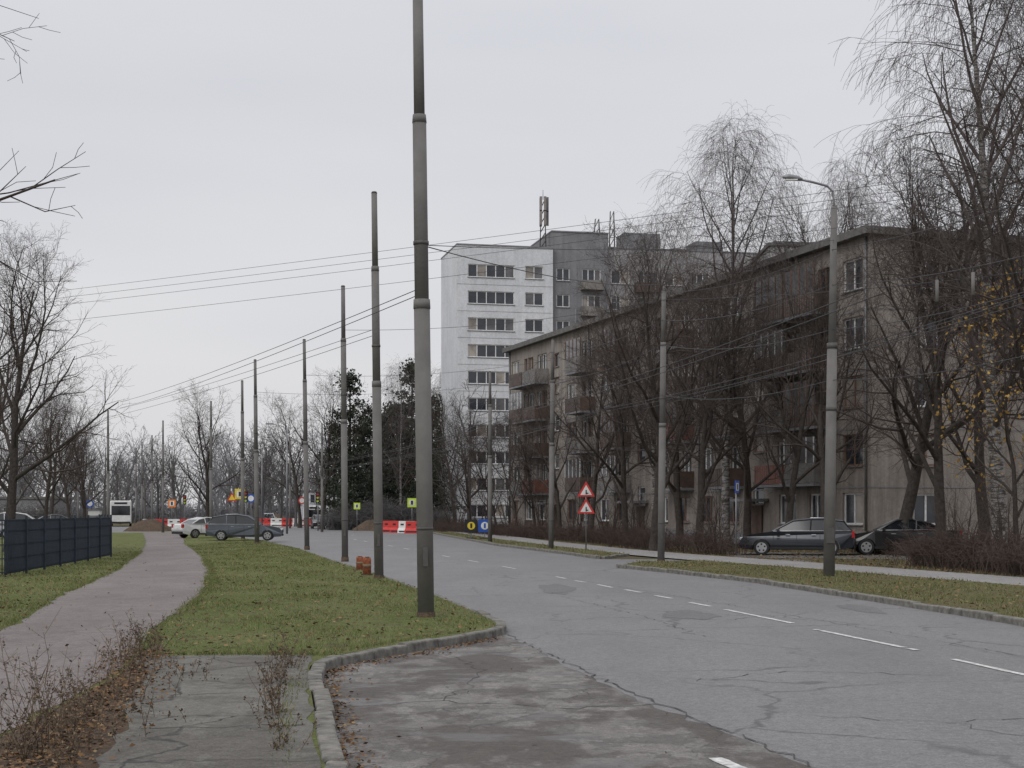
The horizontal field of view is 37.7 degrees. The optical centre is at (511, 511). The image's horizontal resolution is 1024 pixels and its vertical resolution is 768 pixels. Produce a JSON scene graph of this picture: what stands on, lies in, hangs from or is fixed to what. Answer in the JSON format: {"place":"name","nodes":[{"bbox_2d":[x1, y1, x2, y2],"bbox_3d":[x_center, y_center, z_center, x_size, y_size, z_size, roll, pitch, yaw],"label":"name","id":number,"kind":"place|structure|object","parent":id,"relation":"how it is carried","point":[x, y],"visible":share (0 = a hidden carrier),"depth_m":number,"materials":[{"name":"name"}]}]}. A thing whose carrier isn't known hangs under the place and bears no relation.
{"place":"outdoors","nodes":[
{"label":"outdoors","id":0,"kind":"place"},
{"bbox_2d":[0,532,496,767],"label":"lawn","id":1,"kind":"structure","parent":0,"point":[122,540],"depth_m":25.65,"materials":[{"name":"green plant"}]},
{"bbox_2d":[0,233,65,429],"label":"bare tree","id":2,"kind":"object","parent":1,"relation":"on","point":[10,349],"visible":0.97,"depth_m":58.75,"materials":[{"name":"brown plant"}]},
{"bbox_2d":[0,306,77,496],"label":"bare tree","id":3,"kind":"object","parent":1,"relation":"on","point":[5,470],"visible":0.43,"depth_m":81.46,"materials":[{"name":"brown plant"}]},
{"bbox_2d":[0,5,87,306],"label":"bare tree","id":4,"kind":"object","parent":1,"relation":"on","point":[35,186],"visible":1,"depth_m":21.86,"materials":[{"name":"brown plant"}]},
{"bbox_2d":[8,370,95,518],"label":"bare tree","id":5,"kind":"object","parent":1,"relation":"on","point":[48,491],"visible":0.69,"depth_m":99.39,"materials":[{"name":"brown plant"}]},
{"bbox_2d":[0,514,111,576],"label":"fence","id":6,"kind":"object","parent":1,"relation":"on","point":[32,544],"visible":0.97,"depth_m":44.14,"materials":[{"name":"metal"}]},
{"bbox_2d":[18,404,99,517],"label":"bare tree","id":7,"kind":"object","parent":1,"relation":"on","point":[68,505],"visible":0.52,"depth_m":117.69,"materials":[{"name":"brown plant"}]},
{"bbox_2d":[0,218,138,551],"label":"bare tree","id":8,"kind":"object","parent":1,"relation":"on","point":[14,477],"visible":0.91,"depth_m":63.05,"materials":[{"name":"brown plant"}]},
{"bbox_2d":[0,633,165,767],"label":"weedy soil","id":9,"kind":"structure","parent":1,"relation":"on","point":[103,749],"depth_m":11.01,"materials":[{"name":"brown soil"}]},
{"bbox_2d":[0,647,184,767],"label":"fallen leaves","id":10,"kind":"object","parent":9,"relation":"on","point":[79,731],"visible":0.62,"depth_m":11.99,"materials":[{"name":"brown plant"}]},
{"bbox_2d":[0,603,222,767],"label":"dry weeds","id":11,"kind":"object","parent":9,"relation":"on","point":[35,697],"visible":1,"depth_m":10.89,"materials":[{"name":"brown plant"}]},
{"bbox_2d":[0,533,212,732],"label":"footpath","id":12,"kind":"structure","parent":1,"relation":"on","point":[170,587],"depth_m":23.16,"materials":[{"name":"grey asphalt"}]},
{"bbox_2d":[95,655,320,767],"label":"old driveway","id":13,"kind":"structure","parent":1,"relation":"on","point":[179,742],"depth_m":11.79,"materials":[{"name":"grey asphalt"}]},
{"bbox_2d":[238,625,318,750],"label":"dry weeds","id":14,"kind":"object","parent":13,"relation":"on","point":[271,694],"visible":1,"depth_m":12.36,"materials":[{"name":"brown plant"}]},
{"bbox_2d":[156,379,274,516],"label":"bare tree","id":15,"kind":"object","parent":1,"relation":"on","point":[206,482],"visible":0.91,"depth_m":106.94,"materials":[{"name":"brown plant"}]},
{"bbox_2d":[241,380,244,538],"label":"utility pole","id":16,"kind":"object","parent":1,"relation":"on","point":[242,463],"visible":0.73,"depth_m":90.91,"materials":[{"name":"concrete"}]},
{"bbox_2d":[0,539,488,653],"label":"fallen leaves","id":17,"kind":"object","parent":1,"relation":"on","point":[249,640],"visible":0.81,"depth_m":27.13,"materials":[{"name":"brown plant"}]},
{"bbox_2d":[254,359,259,543],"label":"utility pole","id":18,"kind":"object","parent":1,"relation":"on","point":[256,497],"visible":0.91,"depth_m":78.41,"materials":[{"name":"concrete"}]},
{"bbox_2d":[371,191,383,577],"bbox_3d":[-3.345,-3.073,37.400,0.339,9.833,0.276,0,0,0],"label":"utility pole","id":19,"kind":"object","parent":1,"relation":"on","point":[377,480],"visible":0.89,"depth_m":37.31,"materials":[{"name":"concrete"}]},
{"bbox_2d":[412,0,434,617],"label":"utility pole","id":20,"kind":"object","parent":1,"relation":"on","point":[424,492],"visible":0.93,"depth_m":23.50,"materials":[{"name":"concrete"}]},
{"bbox_2d":[107,202,1023,417],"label":"span wires","id":21,"kind":"object","parent":20,"relation":"attached to","point":[652,324],"visible":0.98,"depth_m":39.11,"materials":[{"name":"black metal"}]},
{"bbox_2d":[112,514,673,558],"bbox_3d":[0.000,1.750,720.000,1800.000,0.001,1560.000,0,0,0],"label":"ground","id":22,"kind":"structure","parent":0,"point":[627,557],"depth_m":58.99,"materials":[{"name":"soil"}]},
{"bbox_2d":[0,497,73,517],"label":"building","id":23,"kind":"structure","parent":22,"relation":"on","point":[24,500],"depth_m":200.00,"materials":[{"name":"grey metal"}]},
{"bbox_2d":[110,501,132,525],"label":"bus","id":24,"kind":"object","parent":22,"relation":"on","point":[120,512],"visible":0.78,"depth_m":179.69,"materials":[{"name":"white metal"}]},
{"bbox_2d":[2,491,293,522],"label":"distant bushes","id":25,"kind":"object","parent":22,"relation":"on","point":[217,511],"visible":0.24,"depth_m":236.01,"materials":[{"name":"plant"}]},
{"bbox_2d":[0,413,438,514],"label":"distant trees","id":26,"kind":"object","parent":22,"relation":"on","point":[218,493],"visible":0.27,"depth_m":305.00,"materials":[{"name":"brown wood"}]},
{"bbox_2d":[0,379,507,526],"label":"background trees","id":27,"kind":"object","parent":22,"relation":"on","point":[280,495],"visible":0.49,"depth_m":183.36,"materials":[{"name":"brown wood"}]},
{"bbox_2d":[432,439,465,514],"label":"pine tree","id":28,"kind":"object","parent":22,"relation":"on","point":[438,468],"visible":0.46,"depth_m":147.65,"materials":[{"name":"green plant"}]},
{"bbox_2d":[435,532,624,558],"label":"grass verge","id":29,"kind":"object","parent":22,"relation":"on","point":[567,549],"depth_m":71.74,"materials":[{"name":"plant"}]},
{"bbox_2d":[488,371,491,541],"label":"utility pole","id":30,"kind":"object","parent":29,"relation":"on","point":[489,474],"visible":0.92,"depth_m":83.92,"materials":[{"name":"concrete"}]},
{"bbox_2d":[548,339,554,547],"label":"utility pole","id":31,"kind":"object","parent":29,"relation":"on","point":[551,475],"visible":0.89,"depth_m":67.91,"materials":[{"name":"concrete"}]},
{"bbox_2d":[625,559,1023,617],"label":"grass verge","id":32,"kind":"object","parent":22,"relation":"on","point":[972,593],"depth_m":33.45,"materials":[{"name":"plant"}]},
{"bbox_2d":[657,290,665,560],"bbox_3d":[5.244,-2.924,52.600,0.342,9.730,0.300,0,0,0],"label":"utility pole","id":33,"kind":"object","parent":32,"relation":"on","point":[661,487],"visible":0.91,"depth_m":52.51,"materials":[{"name":"concrete"}]},
{"bbox_2d":[782,174,836,575],"bbox_3d":[7.639,-3.475,38.539,1.473,10.353,0.337,0,0,-5],"label":"street lamp","id":34,"kind":"object","parent":32,"relation":"on","point":[830,495],"visible":0.95,"depth_m":38.50,"materials":[{"name":"concrete"}]},
{"bbox_2d":[0,0,1023,511],"label":"sky","id":35,"kind":"structure","parent":0,"point":[215,136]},
{"bbox_2d":[1,165,1023,327],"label":"overhead cables","id":36,"kind":"object","parent":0,"point":[558,244],"visible":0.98,"depth_m":41.97,"materials":[{"name":"black metal"}]},
{"bbox_2d":[112,517,1023,767],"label":"road","id":37,"kind":"structure","parent":0,"point":[659,659],"depth_m":18.89,"materials":[{"name":"grey asphalt"}]},
{"bbox_2d":[9,393,101,514],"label":"bare tree","id":38,"kind":"object","parent":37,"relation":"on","point":[52,504],"visible":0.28,"depth_m":149.67,"materials":[{"name":"brown plant"}]},
{"bbox_2d":[23,391,130,517],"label":"bare tree","id":39,"kind":"object","parent":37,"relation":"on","point":[83,499],"visible":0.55,"depth_m":134.43,"materials":[{"name":"brown plant"}]},
{"bbox_2d":[171,517,231,537],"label":"parked car","id":40,"kind":"object","parent":37,"relation":"on","point":[193,527],"visible":0.49,"depth_m":94.75,"materials":[{"name":"paint"}]},
{"bbox_2d":[205,514,283,540],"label":"parked suv","id":41,"kind":"object","parent":37,"relation":"on","point":[222,527],"visible":0.98,"depth_m":86.20,"materials":[{"name":"paint"}]},
{"bbox_2d":[237,389,326,527],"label":"bare tree","id":42,"kind":"object","parent":37,"relation":"on","point":[297,494],"visible":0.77,"depth_m":164.59,"materials":[{"name":"brown plant"}]},
{"bbox_2d":[303,339,309,549],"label":"utility pole","id":43,"kind":"object","parent":37,"relation":"on","point":[306,489],"visible":0.97,"depth_m":69.22,"materials":[{"name":"concrete"}]},
{"bbox_2d":[321,423,322,531],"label":"utility pole","id":44,"kind":"object","parent":37,"relation":"on","point":[321,477],"visible":0.92,"depth_m":129.91,"materials":[{"name":"concrete"}]},
{"bbox_2d":[263,292,1023,473],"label":"trolley wires","id":45,"kind":"object","parent":44,"relation":"attached to","point":[729,380],"visible":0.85,"depth_m":42.44,"materials":[{"name":"black metal"}]},
{"bbox_2d":[274,367,372,528],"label":"bare tree","id":46,"kind":"object","parent":37,"relation":"on","point":[328,474],"visible":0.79,"depth_m":149.00,"materials":[{"name":"brown plant"}]},
{"bbox_2d":[324,454,364,527],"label":"pine tree","id":47,"kind":"object","parent":37,"relation":"on","point":[350,492],"visible":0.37,"depth_m":145.86,"materials":[{"name":"green plant"}]},
{"bbox_2d":[341,285,348,561],"bbox_3d":[-5.898,-3.073,52.900,0.296,9.832,0.276,0,0,0],"label":"utility pole","id":48,"kind":"object","parent":37,"relation":"on","point":[344,497],"visible":0.96,"depth_m":52.81,"materials":[{"name":"concrete"}]},
{"bbox_2d":[314,368,388,513],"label":"pine tree","id":49,"kind":"object","parent":37,"relation":"on","point":[350,381],"visible":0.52,"depth_m":149.48,"materials":[{"name":"green plant"}]},
{"bbox_2d":[328,403,396,506],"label":"pine tree","id":50,"kind":"object","parent":37,"relation":"on","point":[364,444],"visible":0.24,"depth_m":157.38,"materials":[{"name":"green plant"}]},
{"bbox_2d":[355,440,399,518],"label":"pine tree","id":51,"kind":"object","parent":37,"relation":"on","point":[370,477],"visible":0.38,"depth_m":147.77,"materials":[{"name":"green plant"}]},
{"bbox_2d":[356,401,413,506],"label":"pine tree","id":52,"kind":"object","parent":37,"relation":"on","point":[387,448],"visible":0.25,"depth_m":149.59,"materials":[{"name":"green plant"}]},
{"bbox_2d":[315,493,466,530],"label":"roadside bushes","id":53,"kind":"object","parent":37,"relation":"on","point":[390,513],"visible":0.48,"depth_m":143.29,"materials":[{"name":"plant"}]},
{"bbox_2d":[365,355,433,503],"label":"pine tree","id":54,"kind":"object","parent":37,"relation":"on","point":[400,425],"visible":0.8,"depth_m":144.94,"materials":[{"name":"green plant"}]},
{"bbox_2d":[307,610,506,767],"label":"kerb","id":55,"kind":"structure","parent":37,"relation":"on","point":[331,753],"depth_m":16.33,"materials":[{"name":"concrete"}]},
{"bbox_2d":[382,358,438,506],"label":"pine tree","id":56,"kind":"object","parent":37,"relation":"on","point":[412,383],"visible":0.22,"depth_m":161.69,"materials":[{"name":"green plant"}]},
{"bbox_2d":[386,428,436,511],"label":"pine tree","id":57,"kind":"object","parent":37,"relation":"on","point":[406,489],"visible":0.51,"depth_m":145.73,"materials":[{"name":"green plant"}]},
{"bbox_2d":[39,574,1023,767],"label":"asphalt cracks","id":58,"kind":"object","parent":37,"relation":"on","point":[652,699],"visible":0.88,"depth_m":13.96,"materials":[{"name":"black asphalt"}]},
{"bbox_2d":[433,532,629,558],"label":"kerb","id":59,"kind":"structure","parent":37,"relation":"on","point":[563,552],"depth_m":65.50,"materials":[{"name":"concrete"}]},
{"bbox_2d":[313,635,811,767],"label":"broken asphalt layby","id":60,"kind":"structure","parent":37,"relation":"on","point":[599,731],"depth_m":12.50,"materials":[{"name":"grey asphalt"}]},
{"bbox_2d":[323,636,503,767],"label":"fallen leaves","id":61,"kind":"object","parent":60,"relation":"on","point":[333,694],"visible":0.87,"depth_m":14.09,"materials":[{"name":"brown plant"}]},
{"bbox_2d":[355,539,1023,767],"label":"road marking","id":62,"kind":"object","parent":37,"relation":"on","point":[725,762],"visible":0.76,"depth_m":19.09,"materials":[{"name":"paint"}]},
{"bbox_2d":[538,584,886,619],"bbox_3d":[3.479,1.740,30.709,4.630,0.001,12.376,0,0,-14],"label":"asphalt patch","id":63,"kind":"object","parent":37,"relation":"on","point":[558,589],"visible":1,"depth_m":26.50,"materials":[{"name":"grey asphalt"}]},
{"bbox_2d":[616,564,1023,626],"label":"kerb","id":64,"kind":"structure","parent":37,"relation":"on","point":[989,616],"depth_m":29.95,"materials":[{"name":"concrete"}]},
{"bbox_2d":[448,531,1023,585],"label":"pavement","id":65,"kind":"structure","parent":0,"point":[1011,580],"depth_m":49.52,"materials":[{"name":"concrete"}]},
{"bbox_2d":[389,383,481,524],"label":"bare tree","id":66,"kind":"object","parent":65,"relation":"on","point":[436,434],"visible":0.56,"depth_m":139.73,"materials":[{"name":"brown plant"}]},
{"bbox_2d":[431,397,504,533],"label":"bare tree","id":67,"kind":"object","parent":65,"relation":"on","point":[466,490],"visible":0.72,"depth_m":116.61,"materials":[{"name":"brown plant"}]},
{"bbox_2d":[437,408,519,534],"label":"bare tree","id":68,"kind":"object","parent":65,"relation":"on","point":[482,478],"visible":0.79,"depth_m":111.83,"materials":[{"name":"brown plant"}]},
{"bbox_2d":[524,535,1022,576],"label":"leafy ground","id":69,"kind":"structure","parent":0,"point":[880,561],"depth_m":54.03,"materials":[{"name":"brown plant"}]},
{"bbox_2d":[459,407,546,529],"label":"bare tree","id":70,"kind":"object","parent":69,"relation":"on","point":[505,477],"visible":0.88,"depth_m":108.71,"materials":[{"name":"brown plant"}]},
{"bbox_2d":[492,394,555,523],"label":"bare tree","id":71,"kind":"object","parent":69,"relation":"on","point":[528,469],"visible":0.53,"depth_m":110.58,"materials":[{"name":"brown plant"}]},
{"bbox_2d":[498,369,596,535],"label":"bare tree","id":72,"kind":"object","parent":69,"relation":"on","point":[558,505],"visible":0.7,"depth_m":102.37,"materials":[{"name":"brown plant"}]},
{"bbox_2d":[528,326,656,527],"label":"bare tree","id":73,"kind":"object","parent":69,"relation":"on","point":[598,469],"visible":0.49,"depth_m":91.47,"materials":[{"name":"brown plant"}]},
{"bbox_2d":[433,515,768,555],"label":"hedge","id":74,"kind":"object","parent":69,"relation":"on","point":[609,537],"visible":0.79,"depth_m":75.97,"materials":[{"name":"brown plant"}]},
{"bbox_2d":[441,230,789,527],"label":"tower block","id":75,"kind":"structure","parent":69,"relation":"on","point":[484,298],"depth_m":151.47,"materials":[{"name":"white concrete"}]},
{"bbox_2d":[467,264,719,516],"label":"windows","id":76,"kind":"structure","parent":75,"relation":"in","point":[474,297],"depth_m":151.11,"materials":[{"name":"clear glass"}]},
{"bbox_2d":[589,473,644,533],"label":"bare shrub","id":77,"kind":"object","parent":69,"relation":"on","point":[615,508],"visible":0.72,"depth_m":81.64,"materials":[{"name":"brown plant"}]},
{"bbox_2d":[545,288,714,535],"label":"bare tree","id":78,"kind":"object","parent":69,"relation":"on","point":[622,483],"visible":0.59,"depth_m":79.12,"materials":[{"name":"brown plant"}]},
{"bbox_2d":[612,479,653,545],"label":"bare shrub","id":79,"kind":"object","parent":69,"relation":"on","point":[639,514],"visible":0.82,"depth_m":75.96,"materials":[{"name":"brown plant"}]},
{"bbox_2d":[528,202,744,550],"bbox_3d":[6.312,-5.798,65.118,10.619,15.480,10.438,0,0,-25],"label":"bare tree","id":80,"kind":"object","parent":69,"relation":"on","point":[655,393],"visible":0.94,"depth_m":64.62,"materials":[{"name":"brown plant"}]},
{"bbox_2d":[588,194,718,510],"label":"birch tree","id":81,"kind":"object","parent":69,"relation":"on","point":[642,343],"visible":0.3,"depth_m":92.02,"materials":[{"name":"brown plant"}]},
{"bbox_2d":[609,260,752,542],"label":"bare tree","id":82,"kind":"object","parent":69,"relation":"on","point":[675,490],"visible":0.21,"depth_m":80.17,"materials":[{"name":"brown plant"}]},
{"bbox_2d":[586,249,797,549],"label":"bare tree","id":83,"kind":"object","parent":69,"relation":"on","point":[704,440],"visible":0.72,"depth_m":70.47,"materials":[{"name":"brown plant"}]},
{"bbox_2d":[674,473,752,551],"bbox_3d":[8.498,0.004,63.904,3.653,3.619,2.615,0,0,27],"label":"bare shrub","id":84,"kind":"object","parent":69,"relation":"on","point":[707,515],"visible":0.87,"depth_m":63.84,"materials":[{"name":"brown plant"}]},
{"bbox_2d":[625,244,816,535],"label":"bare tree","id":85,"kind":"object","parent":69,"relation":"on","point":[748,489],"visible":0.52,"depth_m":72.17,"materials":[{"name":"brown plant"}]},
{"bbox_2d":[628,99,817,543],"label":"birch tree","id":86,"kind":"object","parent":69,"relation":"on","point":[725,459],"visible":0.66,"depth_m":75.92,"materials":[{"name":"brown plant"}]},
{"bbox_2d":[502,202,1023,548],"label":"apartment block","id":87,"kind":"structure","parent":69,"relation":"on","point":[875,499],"depth_m":75.07,"materials":[{"name":"beige brick"}]},
{"bbox_2d":[512,257,937,526],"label":"windows","id":88,"kind":"structure","parent":87,"relation":"in","point":[853,501],"depth_m":77.31,"materials":[{"name":"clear glass"}]},
{"bbox_2d":[699,239,889,551],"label":"bare tree","id":89,"kind":"object","parent":69,"relation":"on","point":[820,457],"visible":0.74,"depth_m":66.27,"materials":[{"name":"brown plant"}]},
{"bbox_2d":[722,163,870,449],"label":"bare tree","id":90,"kind":"object","parent":69,"relation":"on","point":[808,222],"visible":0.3,"depth_m":77.01,"materials":[{"name":"brown plant"}]},
{"bbox_2d":[721,252,912,550],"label":"bare tree","id":91,"kind":"object","parent":69,"relation":"on","point":[790,496],"visible":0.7,"depth_m":67.40,"materials":[{"name":"brown plant"}]},
{"bbox_2d":[725,552,948,559],"bbox_3d":[16.480,1.740,58.940,18.657,0.001,8.665,0,0,18],"label":"parking area","id":92,"kind":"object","parent":69,"relation":"on","point":[809,555],"depth_m":60.00,"materials":[{"name":"asphalt"}]},
{"bbox_2d":[739,517,854,554],"bbox_3d":[11.589,0.983,61.000,4.600,1.523,2.095,0,0,12],"label":"parked estate car","id":93,"kind":"object","parent":92,"relation":"on","point":[803,534],"visible":0.86,"depth_m":60.18,"materials":[{"name":"paint"}]},
{"bbox_2d":[848,518,961,554],"bbox_3d":[15.907,0.998,61.500,4.742,1.494,2.160,0,0,8],"label":"parked car","id":94,"kind":"object","parent":92,"relation":"on","point":[876,537],"visible":0.56,"depth_m":60.73,"materials":[{"name":"paint"}]},
{"bbox_2d":[796,138,910,247],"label":"birch tree","id":95,"kind":"object","parent":69,"relation":"on","point":[848,194],"visible":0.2,"depth_m":83.76,"materials":[{"name":"brown plant"}]},
{"bbox_2d":[793,135,1023,554],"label":"bare tree","id":96,"kind":"object","parent":69,"relation":"on","point":[909,502],"visible":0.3,"depth_m":60.24,"materials":[{"name":"brown plant"}]},
{"bbox_2d":[801,107,1023,544],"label":"bare tree","id":97,"kind":"object","parent":69,"relation":"on","point":[936,452],"visible":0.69,"depth_m":54.96,"materials":[{"name":"brown plant"}]},
{"bbox_2d":[813,0,1023,542],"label":"birch tree","id":98,"kind":"object","parent":69,"relation":"on","point":[999,466],"visible":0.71,"depth_m":52.10,"materials":[{"name":"brown plant"}]},
{"bbox_2d":[849,38,1023,408],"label":"bare tree","id":99,"kind":"object","parent":69,"relation":"on","point":[1001,236],"visible":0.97,"depth_m":45.33,"materials":[{"name":"brown plant"}]},
{"bbox_2d":[869,112,1023,540],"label":"bare tree","id":100,"kind":"object","parent":69,"relation":"on","point":[963,452],"visible":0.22,"depth_m":58.34,"materials":[{"name":"brown plant"}]},
{"bbox_2d":[880,518,1023,576],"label":"hedge","id":101,"kind":"object","parent":69,"relation":"on","point":[991,554],"visible":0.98,"depth_m":45.00,"materials":[{"name":"brown plant"}]},
{"bbox_2d":[918,470,1004,543],"bbox_3d":[15.120,0.179,50.296,3.287,3.257,2.354,0,0,-16],"label":"bare shrub","id":102,"kind":"object","parent":69,"relation":"on","point":[954,514],"visible":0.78,"depth_m":50.13,"materials":[{"name":"brown plant"}]},
{"bbox_2d":[932,260,1023,541],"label":"yellow leaved tree","id":103,"kind":"object","parent":69,"relation":"on","point":[1007,429],"visible":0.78,"depth_m":47.43,"materials":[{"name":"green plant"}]},
{"bbox_2d":[942,0,1023,406],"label":"birch tree","id":104,"kind":"object","parent":69,"relation":"on","point":[1000,114],"visible":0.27,"depth_m":58.44,"materials":[{"name":"brown plant"}]},
{"bbox_2d":[963,471,1023,543],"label":"bare shrub","id":105,"kind":"object","parent":69,"relation":"on","point":[999,520],"visible":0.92,"depth_m":46.06,"materials":[{"name":"brown plant"}]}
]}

